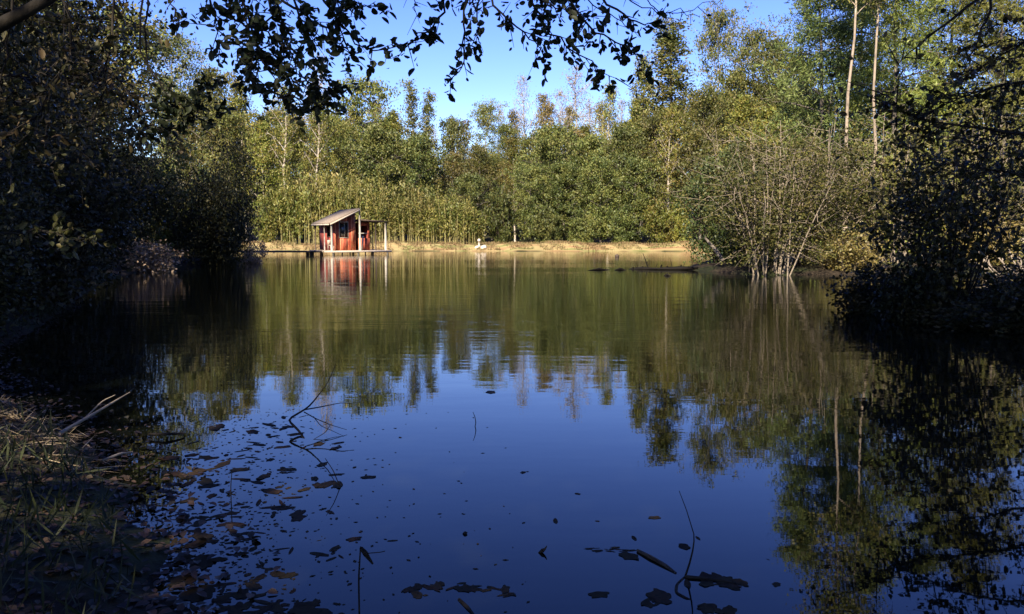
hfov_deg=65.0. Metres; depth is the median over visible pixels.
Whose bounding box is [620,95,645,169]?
broadleaf tree
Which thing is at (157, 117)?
broadleaf tree
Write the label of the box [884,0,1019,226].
broadleaf tree
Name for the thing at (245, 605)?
floating leaf
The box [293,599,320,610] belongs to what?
floating leaf
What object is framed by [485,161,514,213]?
broadleaf tree
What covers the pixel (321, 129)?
slender tree
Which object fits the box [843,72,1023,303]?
dark bush
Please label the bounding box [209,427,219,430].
floating leaf
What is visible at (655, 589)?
floating leaf
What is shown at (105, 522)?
bank grass
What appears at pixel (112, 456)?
fallen stick
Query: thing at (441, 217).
bamboo clump
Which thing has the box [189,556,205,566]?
floating leaf
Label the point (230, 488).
twig
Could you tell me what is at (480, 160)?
broadleaf tree
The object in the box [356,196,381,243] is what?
bamboo clump
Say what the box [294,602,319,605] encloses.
floating leaf
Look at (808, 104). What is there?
broadleaf tree
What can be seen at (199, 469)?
floating leaf
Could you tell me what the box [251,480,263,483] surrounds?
floating leaf
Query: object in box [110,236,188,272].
dead brush
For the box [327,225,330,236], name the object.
window
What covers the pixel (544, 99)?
broadleaf tree
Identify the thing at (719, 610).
floating leaf
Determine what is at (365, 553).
twig
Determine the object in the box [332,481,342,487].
floating leaf
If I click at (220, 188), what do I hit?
bank shrub
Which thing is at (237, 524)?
floating leaf
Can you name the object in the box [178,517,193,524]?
floating leaf
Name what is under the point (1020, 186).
bank shrub
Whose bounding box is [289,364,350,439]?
forked branch
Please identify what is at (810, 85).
broadleaf tree
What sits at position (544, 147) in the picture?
broadleaf tree
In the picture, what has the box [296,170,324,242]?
bamboo clump
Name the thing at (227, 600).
floating leaf
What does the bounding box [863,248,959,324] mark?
waterside shrub
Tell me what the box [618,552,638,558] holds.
floating leaf
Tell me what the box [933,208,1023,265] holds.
bank shrub
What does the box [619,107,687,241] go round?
broadleaf tree
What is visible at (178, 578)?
floating leaf
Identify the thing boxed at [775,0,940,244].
tree
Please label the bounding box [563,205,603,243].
bank shrub
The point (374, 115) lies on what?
broadleaf tree
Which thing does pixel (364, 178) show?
broadleaf tree
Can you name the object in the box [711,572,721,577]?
floating leaf
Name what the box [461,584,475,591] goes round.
floating leaf
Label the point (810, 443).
pond water
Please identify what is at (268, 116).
broadleaf tree
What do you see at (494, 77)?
sky
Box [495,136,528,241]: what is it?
broadleaf tree
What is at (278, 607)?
floating leaf
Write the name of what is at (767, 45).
slender tree
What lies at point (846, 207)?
bank shrub
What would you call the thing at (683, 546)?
floating leaf
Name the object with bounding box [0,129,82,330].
bank bush
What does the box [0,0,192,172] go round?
bank tree
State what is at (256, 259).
dead brush
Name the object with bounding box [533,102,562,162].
broadleaf tree
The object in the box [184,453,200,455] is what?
floating leaf
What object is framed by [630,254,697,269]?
fallen log
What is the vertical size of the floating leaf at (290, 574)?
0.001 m
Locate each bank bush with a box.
[0,69,182,311]
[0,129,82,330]
[1,86,171,294]
[23,98,161,275]
[70,115,205,261]
[156,130,281,266]
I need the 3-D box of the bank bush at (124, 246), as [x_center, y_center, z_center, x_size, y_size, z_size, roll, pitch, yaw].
[-14.564,-3.396,25.357,6.116,6.340,6.947,4,7,40]
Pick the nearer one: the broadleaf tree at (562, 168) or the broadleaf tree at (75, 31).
the broadleaf tree at (75, 31)
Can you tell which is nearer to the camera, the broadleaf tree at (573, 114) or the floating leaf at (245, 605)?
the floating leaf at (245, 605)
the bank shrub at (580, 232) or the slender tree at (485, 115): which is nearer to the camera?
the bank shrub at (580, 232)
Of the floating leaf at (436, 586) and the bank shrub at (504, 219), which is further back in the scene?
the bank shrub at (504, 219)
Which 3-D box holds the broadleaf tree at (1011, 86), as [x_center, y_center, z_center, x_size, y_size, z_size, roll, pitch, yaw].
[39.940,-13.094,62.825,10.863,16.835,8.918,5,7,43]
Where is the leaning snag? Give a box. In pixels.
[704,235,725,261]
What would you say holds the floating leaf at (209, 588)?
on the pond water
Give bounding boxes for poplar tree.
[400,77,427,240]
[417,87,439,204]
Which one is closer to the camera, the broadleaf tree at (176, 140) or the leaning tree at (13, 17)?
the leaning tree at (13, 17)
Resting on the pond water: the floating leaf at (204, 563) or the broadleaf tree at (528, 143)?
the floating leaf at (204, 563)
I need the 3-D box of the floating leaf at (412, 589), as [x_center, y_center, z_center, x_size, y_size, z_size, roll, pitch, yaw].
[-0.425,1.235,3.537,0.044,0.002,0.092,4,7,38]
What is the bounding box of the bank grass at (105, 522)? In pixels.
[0,295,144,613]
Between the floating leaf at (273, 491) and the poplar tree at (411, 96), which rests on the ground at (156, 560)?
the poplar tree at (411, 96)
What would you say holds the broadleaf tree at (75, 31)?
on the ground at (156, 560)
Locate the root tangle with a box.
[969,249,1023,274]
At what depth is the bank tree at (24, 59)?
19.98 m
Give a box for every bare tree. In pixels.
[304,51,331,172]
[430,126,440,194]
[488,103,509,158]
[509,70,539,223]
[549,88,571,127]
[556,64,595,133]
[579,96,596,133]
[609,97,629,163]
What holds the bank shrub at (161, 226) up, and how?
on the ground at (156, 560)
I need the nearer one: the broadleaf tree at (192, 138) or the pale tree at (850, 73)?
the pale tree at (850, 73)
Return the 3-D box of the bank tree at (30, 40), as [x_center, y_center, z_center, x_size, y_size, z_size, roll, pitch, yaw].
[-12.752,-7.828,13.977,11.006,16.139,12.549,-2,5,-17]
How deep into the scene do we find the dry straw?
5.81 m
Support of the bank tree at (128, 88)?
on the ground at (156, 560)
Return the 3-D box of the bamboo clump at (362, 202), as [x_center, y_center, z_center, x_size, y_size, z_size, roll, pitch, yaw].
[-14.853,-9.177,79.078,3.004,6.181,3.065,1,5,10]
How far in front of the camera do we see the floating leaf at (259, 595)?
3.46 m
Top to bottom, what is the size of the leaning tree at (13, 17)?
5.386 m
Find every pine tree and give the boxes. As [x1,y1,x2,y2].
[745,0,898,248]
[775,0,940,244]
[816,0,984,174]
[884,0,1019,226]
[919,0,1023,167]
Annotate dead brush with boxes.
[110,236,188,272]
[236,237,270,263]
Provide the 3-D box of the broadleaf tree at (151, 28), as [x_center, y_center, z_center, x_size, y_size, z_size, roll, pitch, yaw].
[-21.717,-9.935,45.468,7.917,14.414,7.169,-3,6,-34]
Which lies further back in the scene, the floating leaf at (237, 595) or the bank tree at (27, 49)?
the bank tree at (27, 49)
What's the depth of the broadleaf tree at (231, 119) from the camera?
84.80 m
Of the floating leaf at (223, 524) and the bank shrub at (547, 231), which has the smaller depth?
the floating leaf at (223, 524)
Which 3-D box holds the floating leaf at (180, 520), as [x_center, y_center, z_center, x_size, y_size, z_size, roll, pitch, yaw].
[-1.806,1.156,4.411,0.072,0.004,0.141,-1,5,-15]
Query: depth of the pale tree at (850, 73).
44.02 m
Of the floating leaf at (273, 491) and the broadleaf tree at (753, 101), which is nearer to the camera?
the floating leaf at (273, 491)
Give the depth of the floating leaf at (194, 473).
5.23 m
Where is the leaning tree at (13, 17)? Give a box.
[0,0,236,274]
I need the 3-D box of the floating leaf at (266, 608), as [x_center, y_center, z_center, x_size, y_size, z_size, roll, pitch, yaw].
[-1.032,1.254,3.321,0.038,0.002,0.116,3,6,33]
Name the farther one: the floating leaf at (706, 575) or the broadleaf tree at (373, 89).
the broadleaf tree at (373, 89)
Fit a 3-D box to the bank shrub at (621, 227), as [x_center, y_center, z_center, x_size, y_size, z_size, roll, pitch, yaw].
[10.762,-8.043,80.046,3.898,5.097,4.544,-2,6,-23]
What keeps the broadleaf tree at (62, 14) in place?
on the ground at (156, 560)
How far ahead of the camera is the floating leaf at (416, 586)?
3.55 m
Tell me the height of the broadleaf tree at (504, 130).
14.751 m
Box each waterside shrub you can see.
[821,258,906,313]
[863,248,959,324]
[963,259,1023,297]
[983,263,1023,332]
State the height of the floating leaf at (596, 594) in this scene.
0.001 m
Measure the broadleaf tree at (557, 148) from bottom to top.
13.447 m
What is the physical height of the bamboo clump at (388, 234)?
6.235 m
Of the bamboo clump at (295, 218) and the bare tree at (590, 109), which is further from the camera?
the bare tree at (590, 109)
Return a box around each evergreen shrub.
[666,133,758,263]
[695,156,798,265]
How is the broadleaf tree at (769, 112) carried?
on the ground at (156, 560)
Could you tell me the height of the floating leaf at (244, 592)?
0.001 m
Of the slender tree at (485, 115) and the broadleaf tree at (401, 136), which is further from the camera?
the broadleaf tree at (401, 136)
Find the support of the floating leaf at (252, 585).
on the pond water
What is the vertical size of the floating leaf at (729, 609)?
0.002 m
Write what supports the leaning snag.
on the ground at (156, 560)
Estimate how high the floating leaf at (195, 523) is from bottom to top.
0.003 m
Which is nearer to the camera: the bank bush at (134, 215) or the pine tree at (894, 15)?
the bank bush at (134, 215)
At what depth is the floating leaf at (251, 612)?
3.31 m
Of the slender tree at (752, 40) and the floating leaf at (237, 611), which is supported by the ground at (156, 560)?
the slender tree at (752, 40)
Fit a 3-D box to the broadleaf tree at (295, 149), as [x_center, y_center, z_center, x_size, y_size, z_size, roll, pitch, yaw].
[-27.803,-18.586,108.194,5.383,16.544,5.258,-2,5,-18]
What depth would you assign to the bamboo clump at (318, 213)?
78.70 m
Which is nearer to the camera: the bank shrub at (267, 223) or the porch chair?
the porch chair
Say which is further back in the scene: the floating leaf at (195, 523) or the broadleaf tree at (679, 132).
the broadleaf tree at (679, 132)
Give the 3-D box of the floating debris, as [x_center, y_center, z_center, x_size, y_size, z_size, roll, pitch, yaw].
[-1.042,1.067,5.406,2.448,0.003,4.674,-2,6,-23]
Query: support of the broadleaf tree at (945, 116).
on the ground at (156, 560)
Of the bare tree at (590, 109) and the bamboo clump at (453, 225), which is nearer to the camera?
the bamboo clump at (453, 225)
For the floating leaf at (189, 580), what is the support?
on the pond water
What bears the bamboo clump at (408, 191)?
on the ground at (156, 560)
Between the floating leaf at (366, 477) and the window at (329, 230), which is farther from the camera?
the window at (329, 230)
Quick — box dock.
[243,249,391,254]
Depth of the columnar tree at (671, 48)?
101.22 m
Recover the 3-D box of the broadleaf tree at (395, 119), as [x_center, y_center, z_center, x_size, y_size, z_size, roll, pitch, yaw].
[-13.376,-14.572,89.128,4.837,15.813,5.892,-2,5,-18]
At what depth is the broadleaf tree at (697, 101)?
82.18 m
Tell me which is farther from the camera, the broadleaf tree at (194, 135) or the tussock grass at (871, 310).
the broadleaf tree at (194, 135)
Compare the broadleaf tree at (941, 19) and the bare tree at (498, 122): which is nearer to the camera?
the broadleaf tree at (941, 19)
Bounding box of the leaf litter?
[0,302,280,613]
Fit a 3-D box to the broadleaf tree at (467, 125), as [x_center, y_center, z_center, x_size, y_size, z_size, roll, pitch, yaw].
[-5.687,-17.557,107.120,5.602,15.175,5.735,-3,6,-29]
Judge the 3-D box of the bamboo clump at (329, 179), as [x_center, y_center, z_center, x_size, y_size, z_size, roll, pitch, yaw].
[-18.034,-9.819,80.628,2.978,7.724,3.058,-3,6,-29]
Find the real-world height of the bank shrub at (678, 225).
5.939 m
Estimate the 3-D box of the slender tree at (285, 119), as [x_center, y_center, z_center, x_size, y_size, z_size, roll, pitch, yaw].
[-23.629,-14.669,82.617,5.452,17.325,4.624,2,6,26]
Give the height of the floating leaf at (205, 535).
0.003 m
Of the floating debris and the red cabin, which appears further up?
the red cabin
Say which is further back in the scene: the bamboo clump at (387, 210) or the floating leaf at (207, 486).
the bamboo clump at (387, 210)
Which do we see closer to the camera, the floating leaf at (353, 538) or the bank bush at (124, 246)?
the floating leaf at (353, 538)
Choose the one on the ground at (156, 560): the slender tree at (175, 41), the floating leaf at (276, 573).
the slender tree at (175, 41)
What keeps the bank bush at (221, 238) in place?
on the ground at (156, 560)
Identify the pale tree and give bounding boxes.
[807,0,902,232]
[847,0,903,243]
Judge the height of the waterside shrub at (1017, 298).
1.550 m
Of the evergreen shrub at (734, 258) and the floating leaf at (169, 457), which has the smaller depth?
the floating leaf at (169, 457)
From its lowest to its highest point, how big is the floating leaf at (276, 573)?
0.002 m
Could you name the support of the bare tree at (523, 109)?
on the ground at (156, 560)
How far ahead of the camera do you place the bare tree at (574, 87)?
115.50 m
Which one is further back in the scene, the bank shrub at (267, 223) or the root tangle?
the bank shrub at (267, 223)
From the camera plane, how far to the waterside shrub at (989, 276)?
15.47 m
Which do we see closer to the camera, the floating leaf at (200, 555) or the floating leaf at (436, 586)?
the floating leaf at (436, 586)
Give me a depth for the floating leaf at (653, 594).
3.48 m
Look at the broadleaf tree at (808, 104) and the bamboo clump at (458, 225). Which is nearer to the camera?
the broadleaf tree at (808, 104)
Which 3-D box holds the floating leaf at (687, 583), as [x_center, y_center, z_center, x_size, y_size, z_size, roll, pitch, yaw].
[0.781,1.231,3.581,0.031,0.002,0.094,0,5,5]
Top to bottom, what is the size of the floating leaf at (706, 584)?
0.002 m
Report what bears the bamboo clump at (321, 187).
on the ground at (156, 560)
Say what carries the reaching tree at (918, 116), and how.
on the ground at (156, 560)
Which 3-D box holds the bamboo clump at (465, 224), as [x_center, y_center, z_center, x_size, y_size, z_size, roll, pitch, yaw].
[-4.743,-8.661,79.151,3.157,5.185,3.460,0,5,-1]
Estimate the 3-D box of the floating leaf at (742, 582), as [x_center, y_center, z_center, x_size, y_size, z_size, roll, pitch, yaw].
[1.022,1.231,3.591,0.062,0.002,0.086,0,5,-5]
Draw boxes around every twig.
[230,472,231,502]
[358,546,384,610]
[458,598,473,613]
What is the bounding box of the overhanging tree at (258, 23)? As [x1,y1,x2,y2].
[155,0,711,133]
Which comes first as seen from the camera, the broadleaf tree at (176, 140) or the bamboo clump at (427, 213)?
the bamboo clump at (427, 213)
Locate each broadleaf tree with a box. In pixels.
[6,0,116,88]
[25,0,136,155]
[61,0,201,191]
[139,72,175,180]
[155,92,195,184]
[169,108,207,188]
[170,63,249,185]
[174,89,207,179]
[191,104,260,210]
[200,110,236,173]
[205,112,268,209]
[218,74,264,239]
[240,117,282,216]
[250,113,278,206]
[257,107,304,220]
[268,121,304,193]
[271,124,327,243]
[288,108,313,226]
[298,108,353,208]
[308,117,365,196]
[323,72,408,200]
[338,123,417,236]
[343,108,369,179]
[355,129,386,242]
[361,99,390,124]
[376,104,410,239]
[376,118,408,141]
[387,131,454,240]
[415,151,451,241]
[433,114,472,225]
[434,150,468,240]
[443,172,495,243]
[451,143,506,224]
[455,118,479,197]
[468,154,508,240]
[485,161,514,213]
[486,119,528,206]
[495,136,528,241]
[496,107,524,182]
[500,117,588,225]
[501,161,564,241]
[502,135,548,239]
[526,92,556,152]
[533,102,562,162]
[537,160,589,240]
[539,126,576,233]
[557,128,585,207]
[561,105,584,226]
[561,130,615,241]
[563,123,597,209]
[571,152,626,244]
[589,101,611,152]
[589,120,651,233]
[613,155,663,241]
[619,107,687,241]
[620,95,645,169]
[636,114,668,237]
[659,104,707,227]
[668,82,739,236]
[693,64,769,178]
[709,91,765,169]
[711,95,734,176]
[735,98,810,176]
[746,48,826,155]
[746,89,819,169]
[775,91,849,191]
[796,68,819,97]
[826,76,952,241]
[903,80,968,181]
[931,94,1023,207]
[956,44,1023,241]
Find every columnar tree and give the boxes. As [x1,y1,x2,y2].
[624,52,668,237]
[641,13,710,228]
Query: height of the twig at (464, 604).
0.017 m
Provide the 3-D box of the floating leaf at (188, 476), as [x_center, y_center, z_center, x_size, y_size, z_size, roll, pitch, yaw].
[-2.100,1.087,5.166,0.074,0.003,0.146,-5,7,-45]
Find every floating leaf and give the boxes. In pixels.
[158,456,179,459]
[165,482,181,485]
[166,495,176,500]
[166,575,192,582]
[171,471,181,475]
[176,514,189,521]
[178,473,192,478]
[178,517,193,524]
[178,553,193,558]
[178,589,196,599]
[179,481,191,486]
[179,498,197,502]
[182,592,212,601]
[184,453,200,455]
[184,577,195,583]
[185,539,204,547]
[187,471,201,474]
[188,554,209,563]
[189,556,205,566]
[190,603,197,610]
[192,468,206,471]
[192,517,206,526]
[192,532,213,539]
[196,480,213,484]
[197,484,220,487]
[197,558,212,569]
[198,455,211,458]
[199,539,218,542]
[201,584,214,594]
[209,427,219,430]
[209,557,227,561]
[211,598,231,602]
[213,582,236,586]
[213,592,233,600]
[214,460,230,466]
[215,605,235,611]
[216,522,230,525]
[227,609,242,613]
[229,522,246,526]
[230,468,248,470]
[232,592,241,598]
[238,588,248,598]
[239,601,251,609]
[243,610,263,613]
[245,582,261,589]
[246,429,257,433]
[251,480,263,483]
[252,593,265,597]
[253,599,271,603]
[253,605,272,613]
[254,573,266,579]
[256,472,271,478]
[259,505,283,507]
[260,488,282,493]
[267,602,283,612]
[270,571,284,576]
[271,506,295,509]
[274,445,290,447]
[277,468,294,470]
[278,572,297,577]
[287,607,321,613]
[290,510,305,516]
[291,514,305,520]
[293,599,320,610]
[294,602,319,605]
[306,608,330,613]
[310,552,328,555]
[312,482,323,487]
[316,462,326,466]
[316,480,335,487]
[329,545,340,550]
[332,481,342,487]
[346,536,360,541]
[361,475,375,478]
[401,586,411,591]
[407,584,423,591]
[411,589,421,597]
[414,583,421,588]
[430,584,442,588]
[453,586,468,591]
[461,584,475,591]
[501,585,509,592]
[588,591,609,597]
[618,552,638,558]
[641,598,649,604]
[642,601,654,607]
[646,591,662,596]
[648,516,660,518]
[653,588,667,596]
[654,597,672,603]
[663,592,671,599]
[678,543,690,548]
[684,579,690,587]
[699,573,712,581]
[699,580,713,586]
[701,603,714,612]
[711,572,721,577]
[714,608,723,613]
[716,577,732,583]
[719,584,741,587]
[722,605,736,613]
[733,578,748,585]
[772,582,780,586]
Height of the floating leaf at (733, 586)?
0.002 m
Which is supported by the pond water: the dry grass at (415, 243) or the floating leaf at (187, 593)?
the floating leaf at (187, 593)
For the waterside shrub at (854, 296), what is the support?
on the ground at (156, 560)
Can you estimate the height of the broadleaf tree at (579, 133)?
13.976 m
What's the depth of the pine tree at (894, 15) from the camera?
50.60 m
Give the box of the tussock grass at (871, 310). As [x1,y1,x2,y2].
[859,288,1022,328]
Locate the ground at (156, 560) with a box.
[0,156,1023,613]
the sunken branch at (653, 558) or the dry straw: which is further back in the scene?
the dry straw
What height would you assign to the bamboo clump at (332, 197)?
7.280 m
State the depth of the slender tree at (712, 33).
95.07 m
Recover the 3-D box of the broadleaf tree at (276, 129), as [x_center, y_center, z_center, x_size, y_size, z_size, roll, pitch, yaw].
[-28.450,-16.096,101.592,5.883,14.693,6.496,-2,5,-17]
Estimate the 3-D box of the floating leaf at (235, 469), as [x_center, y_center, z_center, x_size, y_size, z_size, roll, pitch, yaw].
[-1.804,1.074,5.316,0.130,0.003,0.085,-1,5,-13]
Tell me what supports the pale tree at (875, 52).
on the ground at (156, 560)
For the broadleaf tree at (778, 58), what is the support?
on the ground at (156, 560)
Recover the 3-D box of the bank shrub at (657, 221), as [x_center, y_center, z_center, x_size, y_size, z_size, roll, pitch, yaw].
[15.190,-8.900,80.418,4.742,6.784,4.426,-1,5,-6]
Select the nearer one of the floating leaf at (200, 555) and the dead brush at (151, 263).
the floating leaf at (200, 555)
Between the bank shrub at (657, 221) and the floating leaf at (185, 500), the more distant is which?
the bank shrub at (657, 221)
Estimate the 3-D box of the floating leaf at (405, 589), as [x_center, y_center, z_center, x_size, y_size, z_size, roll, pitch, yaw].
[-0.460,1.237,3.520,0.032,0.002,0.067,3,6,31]
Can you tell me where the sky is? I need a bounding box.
[16,0,1023,177]
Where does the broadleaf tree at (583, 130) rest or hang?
on the ground at (156, 560)
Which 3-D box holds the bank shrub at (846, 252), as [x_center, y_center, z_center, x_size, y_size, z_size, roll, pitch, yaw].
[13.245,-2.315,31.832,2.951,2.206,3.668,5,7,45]
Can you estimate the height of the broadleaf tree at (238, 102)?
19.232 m
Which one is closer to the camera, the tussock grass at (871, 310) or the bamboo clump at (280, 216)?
the tussock grass at (871, 310)
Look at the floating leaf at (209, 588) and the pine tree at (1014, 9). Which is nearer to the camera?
the floating leaf at (209, 588)
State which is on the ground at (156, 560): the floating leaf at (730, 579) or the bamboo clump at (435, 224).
the bamboo clump at (435, 224)
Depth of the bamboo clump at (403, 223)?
79.09 m
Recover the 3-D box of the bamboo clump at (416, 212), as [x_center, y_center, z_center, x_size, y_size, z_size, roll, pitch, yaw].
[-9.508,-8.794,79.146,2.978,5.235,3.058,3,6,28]
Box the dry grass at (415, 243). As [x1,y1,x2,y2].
[242,240,698,250]
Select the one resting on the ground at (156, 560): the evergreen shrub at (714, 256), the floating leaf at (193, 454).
the evergreen shrub at (714, 256)
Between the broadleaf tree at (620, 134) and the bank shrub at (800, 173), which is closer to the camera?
the bank shrub at (800, 173)
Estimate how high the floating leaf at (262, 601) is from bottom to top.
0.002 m
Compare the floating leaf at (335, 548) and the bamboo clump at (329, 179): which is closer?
the floating leaf at (335, 548)
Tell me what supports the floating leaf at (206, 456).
on the pond water
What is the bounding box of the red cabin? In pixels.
[311,208,387,250]
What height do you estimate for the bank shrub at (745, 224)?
6.623 m
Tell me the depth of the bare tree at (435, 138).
105.69 m
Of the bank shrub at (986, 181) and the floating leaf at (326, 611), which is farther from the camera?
the bank shrub at (986, 181)
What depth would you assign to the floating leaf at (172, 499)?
4.74 m
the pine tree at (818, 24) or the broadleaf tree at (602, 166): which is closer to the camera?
the pine tree at (818, 24)
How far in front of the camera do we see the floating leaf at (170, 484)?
5.00 m
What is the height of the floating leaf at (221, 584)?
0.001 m
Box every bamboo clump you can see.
[269,192,282,240]
[272,184,299,242]
[276,187,306,244]
[280,179,302,244]
[285,177,311,244]
[296,167,324,242]
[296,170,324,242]
[302,180,334,242]
[307,169,332,241]
[315,171,346,219]
[319,171,343,212]
[322,187,349,217]
[331,171,362,217]
[332,166,358,218]
[343,183,377,226]
[348,172,377,225]
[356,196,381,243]
[361,176,390,242]
[361,185,390,242]
[373,184,404,242]
[375,183,399,240]
[384,180,410,241]
[385,200,414,242]
[396,181,424,240]
[398,192,432,241]
[408,208,435,241]
[412,198,441,243]
[418,183,445,243]
[424,207,447,243]
[430,200,454,238]
[431,192,458,243]
[441,201,471,243]
[445,200,468,242]
[448,192,478,243]
[465,211,492,243]
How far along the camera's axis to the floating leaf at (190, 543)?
4.03 m
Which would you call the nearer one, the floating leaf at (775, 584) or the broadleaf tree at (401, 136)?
the floating leaf at (775, 584)
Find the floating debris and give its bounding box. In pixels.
[161,407,529,613]
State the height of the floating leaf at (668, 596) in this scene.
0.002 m
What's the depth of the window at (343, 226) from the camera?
61.91 m
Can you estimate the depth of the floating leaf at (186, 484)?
5.00 m
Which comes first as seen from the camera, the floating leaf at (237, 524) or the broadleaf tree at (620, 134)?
the floating leaf at (237, 524)
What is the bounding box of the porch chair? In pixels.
[327,240,333,250]
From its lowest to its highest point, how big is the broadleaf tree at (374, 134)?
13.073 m
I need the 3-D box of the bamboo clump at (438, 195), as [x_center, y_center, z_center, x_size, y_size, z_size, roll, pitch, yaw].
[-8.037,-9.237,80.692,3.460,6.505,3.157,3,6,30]
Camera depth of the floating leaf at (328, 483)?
5.00 m
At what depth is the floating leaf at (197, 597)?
3.44 m
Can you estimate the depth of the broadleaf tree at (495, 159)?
94.55 m
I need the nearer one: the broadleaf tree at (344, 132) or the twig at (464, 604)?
the twig at (464, 604)
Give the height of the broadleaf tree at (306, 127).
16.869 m
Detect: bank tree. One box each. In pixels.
[0,0,129,196]
[0,0,173,147]
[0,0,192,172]
[0,0,195,154]
[12,24,149,135]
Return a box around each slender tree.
[139,18,208,172]
[254,81,305,186]
[289,94,337,187]
[466,96,509,235]
[592,82,627,242]
[648,102,688,230]
[686,0,757,152]
[720,12,799,127]
[732,25,817,145]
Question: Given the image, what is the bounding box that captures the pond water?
[0,251,1023,613]
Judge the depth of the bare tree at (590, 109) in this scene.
113.48 m
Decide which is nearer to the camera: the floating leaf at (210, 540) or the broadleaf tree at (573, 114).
the floating leaf at (210, 540)
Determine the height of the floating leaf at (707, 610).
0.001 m
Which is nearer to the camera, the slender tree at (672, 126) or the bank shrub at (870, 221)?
the bank shrub at (870, 221)
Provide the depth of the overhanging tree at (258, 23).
5.45 m
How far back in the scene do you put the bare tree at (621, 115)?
115.24 m
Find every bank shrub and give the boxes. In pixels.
[126,149,193,252]
[149,143,240,253]
[191,158,257,252]
[249,182,279,241]
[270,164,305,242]
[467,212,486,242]
[482,178,521,243]
[527,200,567,242]
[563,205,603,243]
[603,201,639,242]
[642,184,686,243]
[657,112,795,259]
[665,196,694,241]
[666,106,867,276]
[730,106,920,264]
[762,129,841,251]
[799,99,1002,263]
[801,221,890,270]
[842,122,963,252]
[880,84,1023,261]
[924,133,1021,250]
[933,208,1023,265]
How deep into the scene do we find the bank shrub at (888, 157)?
45.13 m
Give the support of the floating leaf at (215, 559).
on the pond water
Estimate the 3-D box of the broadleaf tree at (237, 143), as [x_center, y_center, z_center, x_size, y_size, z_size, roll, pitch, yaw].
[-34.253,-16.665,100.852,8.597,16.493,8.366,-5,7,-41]
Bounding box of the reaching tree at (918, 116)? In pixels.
[816,0,1023,216]
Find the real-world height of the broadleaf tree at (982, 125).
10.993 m
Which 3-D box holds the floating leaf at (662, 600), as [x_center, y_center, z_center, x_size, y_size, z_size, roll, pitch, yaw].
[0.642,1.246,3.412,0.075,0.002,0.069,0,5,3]
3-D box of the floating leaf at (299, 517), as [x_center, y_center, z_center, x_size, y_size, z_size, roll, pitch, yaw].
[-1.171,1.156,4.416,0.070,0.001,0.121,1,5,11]
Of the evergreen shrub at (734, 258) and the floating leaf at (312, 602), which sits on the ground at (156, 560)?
the evergreen shrub at (734, 258)
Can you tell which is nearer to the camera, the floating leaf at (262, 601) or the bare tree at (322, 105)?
the floating leaf at (262, 601)
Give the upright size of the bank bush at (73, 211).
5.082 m
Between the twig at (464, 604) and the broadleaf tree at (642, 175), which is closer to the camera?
the twig at (464, 604)
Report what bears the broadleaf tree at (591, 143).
on the ground at (156, 560)
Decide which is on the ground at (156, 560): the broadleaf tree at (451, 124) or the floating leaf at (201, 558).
the broadleaf tree at (451, 124)
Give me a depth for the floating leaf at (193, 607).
3.35 m
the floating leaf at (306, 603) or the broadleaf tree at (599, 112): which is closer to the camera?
the floating leaf at (306, 603)
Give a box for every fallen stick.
[58,392,129,434]
[102,451,132,461]
[149,432,184,435]
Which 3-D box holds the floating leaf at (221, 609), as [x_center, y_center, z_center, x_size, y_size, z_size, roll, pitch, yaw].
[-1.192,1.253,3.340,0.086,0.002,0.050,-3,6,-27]
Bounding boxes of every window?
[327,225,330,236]
[339,222,348,237]
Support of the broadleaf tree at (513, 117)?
on the ground at (156, 560)
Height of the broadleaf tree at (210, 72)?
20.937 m
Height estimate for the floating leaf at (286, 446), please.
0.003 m
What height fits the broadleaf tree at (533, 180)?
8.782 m
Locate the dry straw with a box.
[0,396,125,474]
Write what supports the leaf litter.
on the ground at (156, 560)
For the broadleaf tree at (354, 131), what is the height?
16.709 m
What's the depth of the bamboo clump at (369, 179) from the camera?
80.13 m
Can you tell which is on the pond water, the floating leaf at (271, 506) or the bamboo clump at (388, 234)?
the floating leaf at (271, 506)
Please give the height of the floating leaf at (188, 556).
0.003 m
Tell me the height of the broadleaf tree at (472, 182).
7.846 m
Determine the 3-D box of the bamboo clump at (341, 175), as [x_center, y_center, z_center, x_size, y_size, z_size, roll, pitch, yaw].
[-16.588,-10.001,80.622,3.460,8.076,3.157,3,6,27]
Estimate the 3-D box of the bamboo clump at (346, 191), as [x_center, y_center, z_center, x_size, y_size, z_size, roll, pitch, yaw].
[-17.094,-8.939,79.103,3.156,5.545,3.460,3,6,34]
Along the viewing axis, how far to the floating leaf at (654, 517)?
4.42 m
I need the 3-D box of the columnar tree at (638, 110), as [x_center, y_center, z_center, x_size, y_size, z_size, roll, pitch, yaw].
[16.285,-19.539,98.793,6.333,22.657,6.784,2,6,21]
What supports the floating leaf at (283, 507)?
on the pond water
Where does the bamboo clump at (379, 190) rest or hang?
on the ground at (156, 560)
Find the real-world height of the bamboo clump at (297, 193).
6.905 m
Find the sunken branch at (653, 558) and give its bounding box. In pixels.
[636,491,738,599]
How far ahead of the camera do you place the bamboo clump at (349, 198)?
78.38 m
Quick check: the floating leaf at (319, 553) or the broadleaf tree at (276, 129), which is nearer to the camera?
the floating leaf at (319, 553)
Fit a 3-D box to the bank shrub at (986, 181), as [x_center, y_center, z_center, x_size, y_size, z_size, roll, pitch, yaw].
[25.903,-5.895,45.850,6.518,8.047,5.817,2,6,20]
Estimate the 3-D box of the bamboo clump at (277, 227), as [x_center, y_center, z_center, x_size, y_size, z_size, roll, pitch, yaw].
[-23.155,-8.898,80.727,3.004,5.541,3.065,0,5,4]
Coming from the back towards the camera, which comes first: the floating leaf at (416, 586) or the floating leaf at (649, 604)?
the floating leaf at (416, 586)

